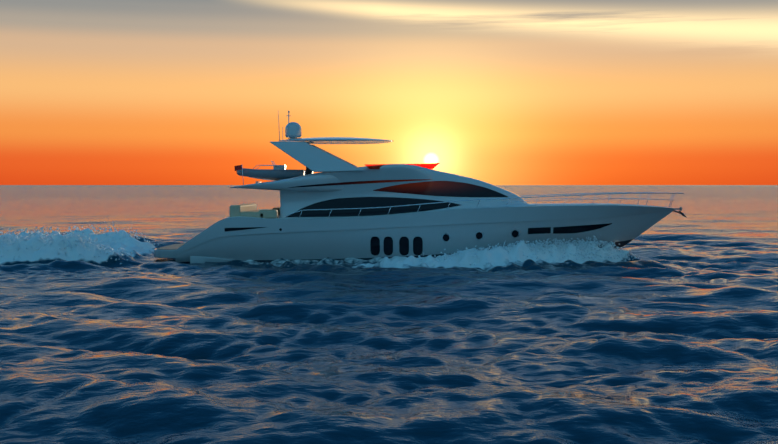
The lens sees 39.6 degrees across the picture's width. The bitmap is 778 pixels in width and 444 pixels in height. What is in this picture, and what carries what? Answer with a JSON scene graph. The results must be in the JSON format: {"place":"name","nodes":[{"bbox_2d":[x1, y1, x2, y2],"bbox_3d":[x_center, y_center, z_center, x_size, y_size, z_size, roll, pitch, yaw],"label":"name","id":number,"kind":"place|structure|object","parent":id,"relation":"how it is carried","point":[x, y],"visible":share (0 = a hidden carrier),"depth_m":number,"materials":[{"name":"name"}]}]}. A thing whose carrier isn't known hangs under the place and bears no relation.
{"place":"outdoors","nodes":[
{"label":"outdoors","id":0,"kind":"place"},
{"bbox_2d":[0,185,777,443],"bbox_3d":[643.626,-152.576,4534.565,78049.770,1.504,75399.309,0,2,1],"label":"sea","id":1,"kind":"structure","parent":0,"point":[668,334],"depth_m":21.35,"materials":[{"name":"blue liquid"}]},
{"bbox_2d":[0,222,635,265],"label":"spray","id":2,"kind":"object","parent":1,"relation":"on","point":[561,243],"visible":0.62,"depth_m":41.06,"materials":[{"name":"white liquid"}]},
{"bbox_2d":[175,205,674,262],"bbox_3d":[1.686,0.692,43.605,19.700,2.790,5.200,0,2,1],"label":"hull","id":3,"kind":"object","parent":1,"relation":"on","point":[317,239],"visible":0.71,"depth_m":41.28,"materials":[{"name":"white plastic"}]},
{"bbox_2d":[154,248,174,257],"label":"swim platform","id":4,"kind":"structure","parent":3,"relation":"attached to","point":[159,253],"depth_m":41.66,"materials":[{"name":"white plastic"}]},
{"bbox_2d":[157,243,184,249],"bbox_3d":[-8.141,0.990,43.869,1.860,0.015,4.275,0,2,1],"label":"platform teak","id":5,"kind":"object","parent":4,"relation":"on","point":[173,247],"visible":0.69,"depth_m":42.96,"materials":[{"name":"brown wood"}]},
{"bbox_2d":[190,256,257,262],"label":"sponsons","id":6,"kind":"object","parent":3,"relation":"attached to","point":[198,259],"visible":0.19,"depth_m":41.40,"materials":[{"name":"white plastic"}]},
{"bbox_2d":[225,179,611,254],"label":"windows","id":7,"kind":"structure","parent":3,"relation":"attached to","point":[446,188],"depth_m":41.67,"materials":[{"name":"black glass"}]},
{"bbox_2d":[227,203,667,218],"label":"deck","id":8,"kind":"structure","parent":3,"relation":"on","point":[569,204],"depth_m":41.61,"materials":[{"name":"white"}]},
{"bbox_2d":[229,203,279,217],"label":"cockpit seats","id":9,"kind":"object","parent":8,"relation":"on","point":[249,210],"visible":0.79,"depth_m":41.57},
{"bbox_2d":[280,164,527,217],"bbox_3d":[0.711,-1.223,43.565,9.750,2.219,4.380,0,2,1],"label":"deckhouse","id":10,"kind":"object","parent":8,"relation":"on","point":[292,202],"visible":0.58,"depth_m":41.72,"materials":[{"name":"white plastic"}]},
{"bbox_2d":[229,174,343,191],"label":"flybridge deck","id":11,"kind":"structure","parent":10,"relation":"on","point":[285,184],"depth_m":41.38,"materials":[{"name":"white plastic"}]},
{"bbox_2d":[234,165,243,184],"bbox_3d":[-5.939,-1.873,42.814,0.372,0.832,0.059,0,2,1],"label":"ensign","id":12,"kind":"object","parent":11,"relation":"on","point":[238,167],"visible":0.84,"depth_m":42.80,"materials":[{"name":"red fabric"}]},
{"bbox_2d":[236,161,312,180],"bbox_3d":[-4.629,-2.044,43.675,3.084,0.852,1.620,0,2,1],"label":"tender","id":13,"kind":"object","parent":11,"relation":"on","point":[278,172],"visible":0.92,"depth_m":42.96,"materials":[{"name":"grey plastic"}]},
{"bbox_2d":[270,142,362,171],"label":"radar arch","id":14,"kind":"structure","parent":10,"relation":"on","point":[313,158],"depth_m":41.53,"materials":[{"name":"white plastic"}]},
{"bbox_2d":[279,137,392,143],"bbox_3d":[-2.138,-3.312,43.567,4.650,0.225,3.940,0,2,1],"label":"hardtop","id":15,"kind":"object","parent":14,"relation":"on","point":[335,140],"visible":0.96,"depth_m":42.41,"materials":[{"name":"white plastic"}]},
{"bbox_2d":[278,111,289,139],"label":"antennas","id":16,"kind":"object","parent":15,"relation":"on","point":[288,122],"visible":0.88,"depth_m":43.01,"materials":[{"name":"grey metal"}]},
{"bbox_2d":[285,122,301,138],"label":"radar dome","id":17,"kind":"structure","parent":15,"relation":"on","point":[293,130],"depth_m":43.34,"materials":[{"name":"white plastic"}]},
{"bbox_2d":[364,163,438,168],"bbox_3d":[0.579,-2.242,43.533,2.954,0.299,4.840,0,2,1],"label":"windscreen","id":18,"kind":"object","parent":10,"relation":"on","point":[425,165],"visible":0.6,"depth_m":42.00,"materials":[{"name":"glass"}]},
{"bbox_2d":[285,192,683,217],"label":"rails","id":19,"kind":"object","parent":8,"relation":"on","point":[595,194],"visible":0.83,"depth_m":41.52,"materials":[{"name":"silver metal"}]},
{"bbox_2d":[442,229,519,241],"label":"portholes","id":20,"kind":"object","parent":3,"relation":"attached to","point":[480,232],"visible":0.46,"depth_m":41.27,"materials":[{"name":"black glass"}]},
{"bbox_2d":[673,207,685,216],"bbox_3d":[11.493,-0.389,43.314,0.920,0.410,0.340,0,2,1],"label":"anchor","id":21,"kind":"object","parent":3,"relation":"attached to","point":[680,212],"visible":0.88,"depth_m":43.24,"materials":[{"name":"silver metal"}]},
{"bbox_2d":[0,0,777,184],"label":"sky","id":22,"kind":"structure","parent":0,"point":[93,92],"materials":[{"name":"orange"}]}
]}

